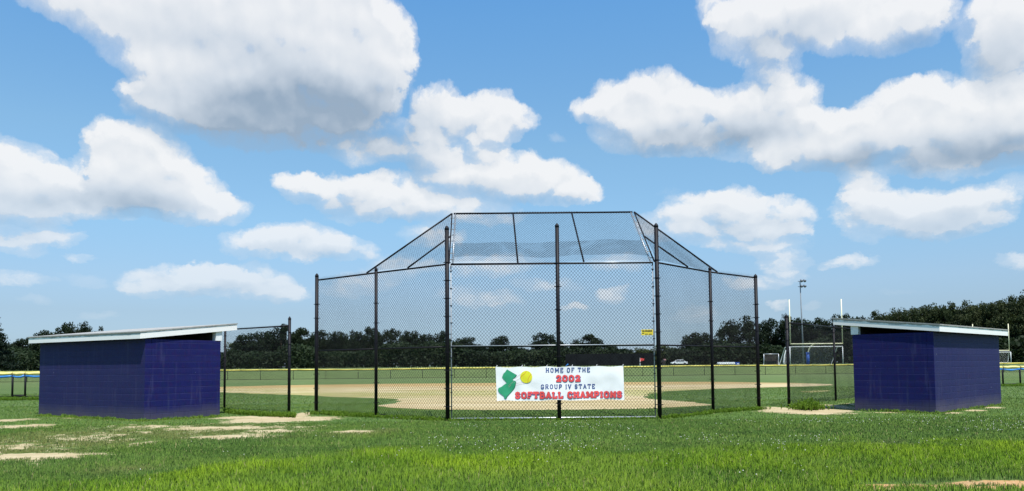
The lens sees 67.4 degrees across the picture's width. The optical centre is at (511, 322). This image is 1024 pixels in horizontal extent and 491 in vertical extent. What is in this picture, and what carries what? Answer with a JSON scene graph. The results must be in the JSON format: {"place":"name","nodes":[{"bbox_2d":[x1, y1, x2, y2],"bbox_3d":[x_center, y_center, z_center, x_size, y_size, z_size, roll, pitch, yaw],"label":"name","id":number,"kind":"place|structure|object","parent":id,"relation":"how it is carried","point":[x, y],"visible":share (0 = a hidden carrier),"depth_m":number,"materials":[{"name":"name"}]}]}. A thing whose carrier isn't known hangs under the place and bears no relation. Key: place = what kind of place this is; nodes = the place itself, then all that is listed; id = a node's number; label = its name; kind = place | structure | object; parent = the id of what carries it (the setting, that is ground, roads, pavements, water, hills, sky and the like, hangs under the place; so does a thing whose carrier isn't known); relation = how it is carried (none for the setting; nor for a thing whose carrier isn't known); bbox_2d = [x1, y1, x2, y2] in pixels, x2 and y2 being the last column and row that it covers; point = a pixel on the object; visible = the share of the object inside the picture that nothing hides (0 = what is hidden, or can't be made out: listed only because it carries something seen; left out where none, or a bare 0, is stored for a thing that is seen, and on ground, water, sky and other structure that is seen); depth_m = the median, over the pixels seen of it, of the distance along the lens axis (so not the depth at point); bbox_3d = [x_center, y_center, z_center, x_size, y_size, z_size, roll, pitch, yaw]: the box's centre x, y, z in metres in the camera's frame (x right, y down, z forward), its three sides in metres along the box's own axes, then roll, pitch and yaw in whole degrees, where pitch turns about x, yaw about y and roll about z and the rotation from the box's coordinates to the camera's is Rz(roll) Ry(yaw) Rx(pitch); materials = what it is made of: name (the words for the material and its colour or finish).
{"place":"outdoors","nodes":[
{"label":"outdoors","id":0,"kind":"place"},
{"bbox_2d":[0,362,1023,490],"bbox_3d":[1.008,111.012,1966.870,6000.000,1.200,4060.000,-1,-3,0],"label":"ground","id":1,"kind":"structure","parent":0,"point":[778,374],"depth_m":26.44,"materials":[{"name":"green plant"}]},
{"bbox_2d":[0,317,21,369],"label":"pine tree","id":2,"kind":"object","parent":1,"relation":"on","point":[6,359],"visible":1,"depth_m":119.19,"materials":[{"name":"green plant"}]},
{"bbox_2d":[0,372,39,396],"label":"padded fence","id":3,"kind":"object","parent":1,"relation":"on","point":[25,375],"visible":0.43,"depth_m":43.44,"materials":[{"name":"yellow metal"}]},
{"bbox_2d":[12,337,31,370],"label":"broadleaf tree","id":4,"kind":"object","parent":1,"relation":"on","point":[21,342],"visible":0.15,"depth_m":268.84,"materials":[{"name":"green plant"}]},
{"bbox_2d":[27,330,56,353],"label":"broadleaf tree","id":5,"kind":"object","parent":1,"relation":"on","point":[35,346],"visible":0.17,"depth_m":265.58,"materials":[{"name":"green plant"}]},
{"bbox_2d":[53,322,81,334],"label":"broadleaf tree","id":6,"kind":"object","parent":1,"relation":"on","point":[66,328],"visible":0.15,"depth_m":271.38,"materials":[{"name":"green plant"}]},
{"bbox_2d":[76,321,92,332],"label":"broadleaf tree","id":7,"kind":"object","parent":1,"relation":"on","point":[84,329],"visible":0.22,"depth_m":275.72,"materials":[{"name":"green plant"}]},
{"bbox_2d":[28,323,237,419],"bbox_3d":[-13.158,1.693,26.536,6.618,3.220,3.570,-3,-4,32],"label":"dugout","id":8,"kind":"object","parent":1,"relation":"on","point":[156,373],"visible":0.97,"depth_m":24.83,"materials":[{"name":"blue paint"}]},
{"bbox_2d":[231,333,261,368],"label":"broadleaf tree","id":9,"kind":"object","parent":1,"relation":"on","point":[242,337],"visible":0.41,"depth_m":256.25,"materials":[{"name":"green plant"}]},
{"bbox_2d":[220,316,290,411],"bbox_3d":[-10.946,1.698,29.313,7.960,3.480,0.133,-3,-4,37],"label":"chain link fence","id":10,"kind":"object","parent":1,"relation":"on","point":[224,389],"visible":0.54,"depth_m":28.11,"materials":[{"name":"black metal"}]},
{"bbox_2d":[251,331,278,367],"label":"broadleaf tree","id":11,"kind":"object","parent":1,"relation":"on","point":[265,341],"visible":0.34,"depth_m":260.43,"materials":[{"name":"green plant"}]},
{"bbox_2d":[266,324,287,367],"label":"broadleaf tree","id":12,"kind":"object","parent":1,"relation":"on","point":[283,332],"visible":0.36,"depth_m":264.62,"materials":[{"name":"green plant"}]},
{"bbox_2d":[286,327,313,367],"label":"broadleaf tree","id":13,"kind":"object","parent":1,"relation":"on","point":[296,335],"visible":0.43,"depth_m":260.13,"materials":[{"name":"green plant"}]},
{"bbox_2d":[309,330,331,367],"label":"broadleaf tree","id":14,"kind":"object","parent":1,"relation":"on","point":[319,342],"visible":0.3,"depth_m":262.79,"materials":[{"name":"green plant"}]},
{"bbox_2d":[324,330,353,367],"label":"broadleaf tree","id":15,"kind":"object","parent":1,"relation":"on","point":[340,340],"visible":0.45,"depth_m":260.60,"materials":[{"name":"green plant"}]},
{"bbox_2d":[347,330,368,364],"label":"broadleaf tree","id":16,"kind":"object","parent":1,"relation":"on","point":[358,341],"visible":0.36,"depth_m":263.94,"materials":[{"name":"green plant"}]},
{"bbox_2d":[362,326,382,366],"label":"broadleaf tree","id":17,"kind":"object","parent":1,"relation":"on","point":[371,336],"visible":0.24,"depth_m":266.49,"materials":[{"name":"green plant"}]},
{"bbox_2d":[378,328,405,359],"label":"broadleaf tree","id":18,"kind":"object","parent":1,"relation":"on","point":[392,336],"visible":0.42,"depth_m":256.83,"materials":[{"name":"green plant"}]},
{"bbox_2d":[397,330,418,365],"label":"broadleaf tree","id":19,"kind":"object","parent":1,"relation":"on","point":[409,338],"visible":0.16,"depth_m":262.88,"materials":[{"name":"green plant"}]},
{"bbox_2d":[414,333,433,366],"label":"broadleaf tree","id":20,"kind":"object","parent":1,"relation":"on","point":[421,340],"visible":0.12,"depth_m":260.52,"materials":[{"name":"green plant"}]},
{"bbox_2d":[431,331,450,366],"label":"broadleaf tree","id":21,"kind":"object","parent":1,"relation":"on","point":[439,338],"visible":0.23,"depth_m":264.94,"materials":[{"name":"green plant"}]},
{"bbox_2d":[454,337,485,366],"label":"broadleaf tree","id":22,"kind":"object","parent":1,"relation":"on","point":[467,342],"visible":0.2,"depth_m":248.31,"materials":[{"name":"green plant"}]},
{"bbox_2d":[488,335,513,364],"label":"broadleaf tree","id":23,"kind":"object","parent":1,"relation":"on","point":[500,338],"visible":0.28,"depth_m":254.36,"materials":[{"name":"green plant"}]},
{"bbox_2d":[0,382,1023,420],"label":"weeds","id":24,"kind":"object","parent":1,"relation":"on","point":[292,414],"visible":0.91,"depth_m":24.42,"materials":[{"name":"green plant"}]},
{"bbox_2d":[1,332,1023,370],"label":"undergrowth","id":25,"kind":"object","parent":1,"relation":"on","point":[306,359],"visible":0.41,"depth_m":238.86,"materials":[{"name":"green plant"}]},
{"bbox_2d":[3,363,1023,381],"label":"outfield fence","id":26,"kind":"object","parent":1,"relation":"on","point":[648,367],"visible":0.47,"depth_m":99.05,"materials":[{"name":"black metal"}]},
{"bbox_2d":[510,347,532,364],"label":"broadleaf tree","id":27,"kind":"object","parent":1,"relation":"on","point":[515,348],"visible":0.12,"depth_m":270.71,"materials":[{"name":"green plant"}]},
{"bbox_2d":[313,211,761,420],"bbox_3d":[0.913,-0.223,24.625,15.424,6.677,4.493,-1,-3,0],"label":"backstop","id":28,"kind":"object","parent":1,"relation":"on","point":[557,262],"visible":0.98,"depth_m":23.33,"materials":[{"name":"black metal"}]},
{"bbox_2d":[496,364,623,400],"bbox_3d":[1.389,1.746,22.290,3.725,1.067,0.130,-1,-3,0],"label":"banner","id":29,"kind":"object","parent":28,"relation":"attached to","point":[554,383],"visible":1,"depth_m":22.25,"materials":[{"name":"fabric"}]},
{"bbox_2d":[641,329,652,334],"bbox_3d":[3.961,0.301,22.494,0.340,0.166,0.008,-1,-3,0],"label":"sign","id":30,"kind":"object","parent":28,"relation":"attached to","point":[647,332],"visible":1,"depth_m":22.49,"materials":[{"name":"plastic"}]},
{"bbox_2d":[528,333,555,365],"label":"broadleaf tree","id":31,"kind":"object","parent":1,"relation":"on","point":[541,336],"visible":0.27,"depth_m":250.35,"materials":[{"name":"green plant"}]},
{"bbox_2d":[108,412,1023,474],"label":"clover flowers","id":32,"kind":"object","parent":1,"relation":"on","point":[684,435],"visible":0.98,"depth_m":16.48,"materials":[{"name":"white plant"}]},
{"bbox_2d":[576,333,602,353],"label":"broadleaf tree","id":33,"kind":"object","parent":1,"relation":"on","point":[590,339],"visible":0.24,"depth_m":249.82,"materials":[{"name":"green plant"}]},
{"bbox_2d":[565,353,655,365],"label":"windscreen fence","id":34,"kind":"object","parent":1,"relation":"on","point":[611,360],"visible":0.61,"depth_m":213.83,"materials":[{"name":"fabric"}]},
{"bbox_2d":[633,347,653,352],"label":"broadleaf tree","id":35,"kind":"object","parent":1,"relation":"on","point":[645,350],"visible":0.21,"depth_m":238.69,"materials":[{"name":"green plant"}]},
{"bbox_2d":[653,346,668,363],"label":"broadleaf tree","id":36,"kind":"object","parent":1,"relation":"on","point":[665,347],"visible":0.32,"depth_m":238.71,"materials":[{"name":"green plant"}]},
{"bbox_2d":[670,360,687,364],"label":"parked car","id":37,"kind":"object","parent":1,"relation":"on","point":[683,362],"visible":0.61,"depth_m":203.85,"materials":[{"name":"white metal"}]},
{"bbox_2d":[677,332,716,364],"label":"broadleaf tree","id":38,"kind":"object","parent":1,"relation":"on","point":[693,335],"visible":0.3,"depth_m":224.30,"materials":[{"name":"green plant"}]},
{"bbox_2d":[714,319,744,343],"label":"broadleaf tree","id":39,"kind":"object","parent":1,"relation":"on","point":[726,332],"visible":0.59,"depth_m":222.38,"materials":[{"name":"green plant"}]},
{"bbox_2d":[733,315,770,345],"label":"broadleaf tree","id":40,"kind":"object","parent":1,"relation":"on","point":[747,328],"visible":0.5,"depth_m":220.62,"materials":[{"name":"green plant"}]},
{"bbox_2d":[763,354,778,364],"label":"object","id":41,"kind":"object","parent":1,"relation":"on","point":[770,355],"visible":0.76,"depth_m":122.27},
{"bbox_2d":[759,318,783,363],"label":"broadleaf tree","id":42,"kind":"object","parent":1,"relation":"on","point":[768,327],"visible":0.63,"depth_m":224.59,"materials":[{"name":"green plant"}]},
{"bbox_2d":[774,313,801,346],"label":"broadleaf tree","id":43,"kind":"object","parent":1,"relation":"on","point":[781,327],"visible":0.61,"depth_m":222.09,"materials":[{"name":"green plant"}]},
{"bbox_2d":[798,279,805,363],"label":"light pole","id":44,"kind":"object","parent":1,"relation":"on","point":[801,286],"visible":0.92,"depth_m":178.19,"materials":[{"name":"metal"}]},
{"bbox_2d":[791,317,815,361],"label":"broadleaf tree","id":45,"kind":"object","parent":1,"relation":"on","point":[797,320],"visible":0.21,"depth_m":222.50,"materials":[{"name":"green plant"}]},
{"bbox_2d":[781,397,834,410],"bbox_3d":[10.109,2.749,26.111,1.642,0.442,1.582,1,-4,-28],"label":"weed plant","id":46,"kind":"object","parent":1,"relation":"on","point":[810,405],"visible":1,"depth_m":25.84,"materials":[{"name":"green plant"}]},
{"bbox_2d":[779,346,843,364],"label":"soccer goal","id":47,"kind":"object","parent":1,"relation":"on","point":[810,352],"visible":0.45,"depth_m":110.02,"materials":[{"name":"white paint"}]},
{"bbox_2d":[789,299,842,364],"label":"football goalpost","id":48,"kind":"object","parent":1,"relation":"on","point":[811,343],"visible":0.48,"depth_m":110.16,"materials":[{"name":"white metal"}]},
{"bbox_2d":[785,314,853,406],"bbox_3d":[13.369,1.635,31.852,0.126,3.450,10.572,-3,-4,40],"label":"chain link fence","id":49,"kind":"object","parent":1,"relation":"on","point":[834,329],"visible":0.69,"depth_m":30.44,"materials":[{"name":"black metal"}]},
{"bbox_2d":[806,317,832,362],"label":"broadleaf tree","id":50,"kind":"object","parent":1,"relation":"on","point":[819,321],"visible":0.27,"depth_m":220.84,"materials":[{"name":"green plant"}]},
{"bbox_2d":[826,313,854,362],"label":"broadleaf tree","id":51,"kind":"object","parent":1,"relation":"on","point":[845,326],"visible":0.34,"depth_m":211.99,"materials":[{"name":"green plant"}]},
{"bbox_2d":[868,310,891,320],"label":"broadleaf tree","id":52,"kind":"object","parent":1,"relation":"on","point":[874,316],"visible":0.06,"depth_m":195.86,"materials":[{"name":"green plant"}]},
{"bbox_2d":[883,307,909,321],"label":"broadleaf tree","id":53,"kind":"object","parent":1,"relation":"on","point":[896,316],"visible":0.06,"depth_m":192.11,"materials":[{"name":"green plant"}]},
{"bbox_2d":[901,307,925,322],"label":"broadleaf tree","id":54,"kind":"object","parent":1,"relation":"on","point":[912,315],"visible":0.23,"depth_m":188.94,"materials":[{"name":"green plant"}]},
{"bbox_2d":[832,318,1008,411],"bbox_3d":[14.534,1.479,26.978,7.058,3.194,3.330,2,-4,-43],"label":"dugout","id":55,"kind":"object","parent":1,"relation":"on","point":[915,366],"visible":0.96,"depth_m":24.77,"materials":[{"name":"blue paint"}]},
{"bbox_2d":[919,302,943,323],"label":"broadleaf tree","id":56,"kind":"object","parent":1,"relation":"on","point":[930,315],"visible":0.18,"depth_m":188.52,"materials":[{"name":"green plant"}]},
{"bbox_2d":[932,301,964,325],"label":"broadleaf tree","id":57,"kind":"object","parent":1,"relation":"on","point":[945,314],"visible":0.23,"depth_m":187.38,"materials":[{"name":"green plant"}]},
{"bbox_2d":[953,300,982,326],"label":"broadleaf tree","id":58,"kind":"object","parent":1,"relation":"on","point":[966,317],"visible":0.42,"depth_m":184.50,"materials":[{"name":"green plant"}]},
{"bbox_2d":[969,301,995,335],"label":"broadleaf tree","id":59,"kind":"object","parent":1,"relation":"on","point":[982,317],"visible":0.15,"depth_m":184.55,"materials":[{"name":"green plant"}]},
{"bbox_2d":[972,324,1009,350],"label":"football goalpost","id":60,"kind":"object","parent":1,"relation":"on","point":[1008,339],"visible":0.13,"depth_m":151.99,"materials":[{"name":"white metal"}]},
{"bbox_2d":[984,298,1007,337],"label":"broadleaf tree","id":61,"kind":"object","parent":1,"relation":"on","point":[996,317],"visible":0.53,"depth_m":181.03,"materials":[{"name":"green plant"}]},
{"bbox_2d":[1000,352,1011,362],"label":"soccer goal","id":62,"kind":"object","parent":1,"relation":"on","point":[1007,358],"visible":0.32,"depth_m":149.24,"materials":[{"name":"white paint"}]},
{"bbox_2d":[998,294,1023,357],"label":"broadleaf tree","id":63,"kind":"object","parent":1,"relation":"on","point":[1011,315],"visible":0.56,"depth_m":178.76,"materials":[{"name":"green plant"}]},
{"bbox_2d":[1000,366,1023,384],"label":"padded fence","id":64,"kind":"object","parent":1,"relation":"on","point":[1007,369],"visible":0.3,"depth_m":49.82,"materials":[{"name":"yellow metal"}]},
{"bbox_2d":[1009,290,1023,338],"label":"broadleaf tree","id":65,"kind":"object","parent":1,"relation":"on","point":[1017,313],"visible":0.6,"depth_m":178.37,"materials":[{"name":"green plant"}]},
{"bbox_2d":[0,0,1023,366],"label":"sky","id":66,"kind":"structure","parent":0,"point":[164,163],"materials":[{"name":"blue"}]},
{"bbox_2d":[220,382,831,409],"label":"infield dirt","id":67,"kind":"structure","parent":0,"point":[301,389],"depth_m":43.89,"materials":[{"name":"beige soil"}]}
]}

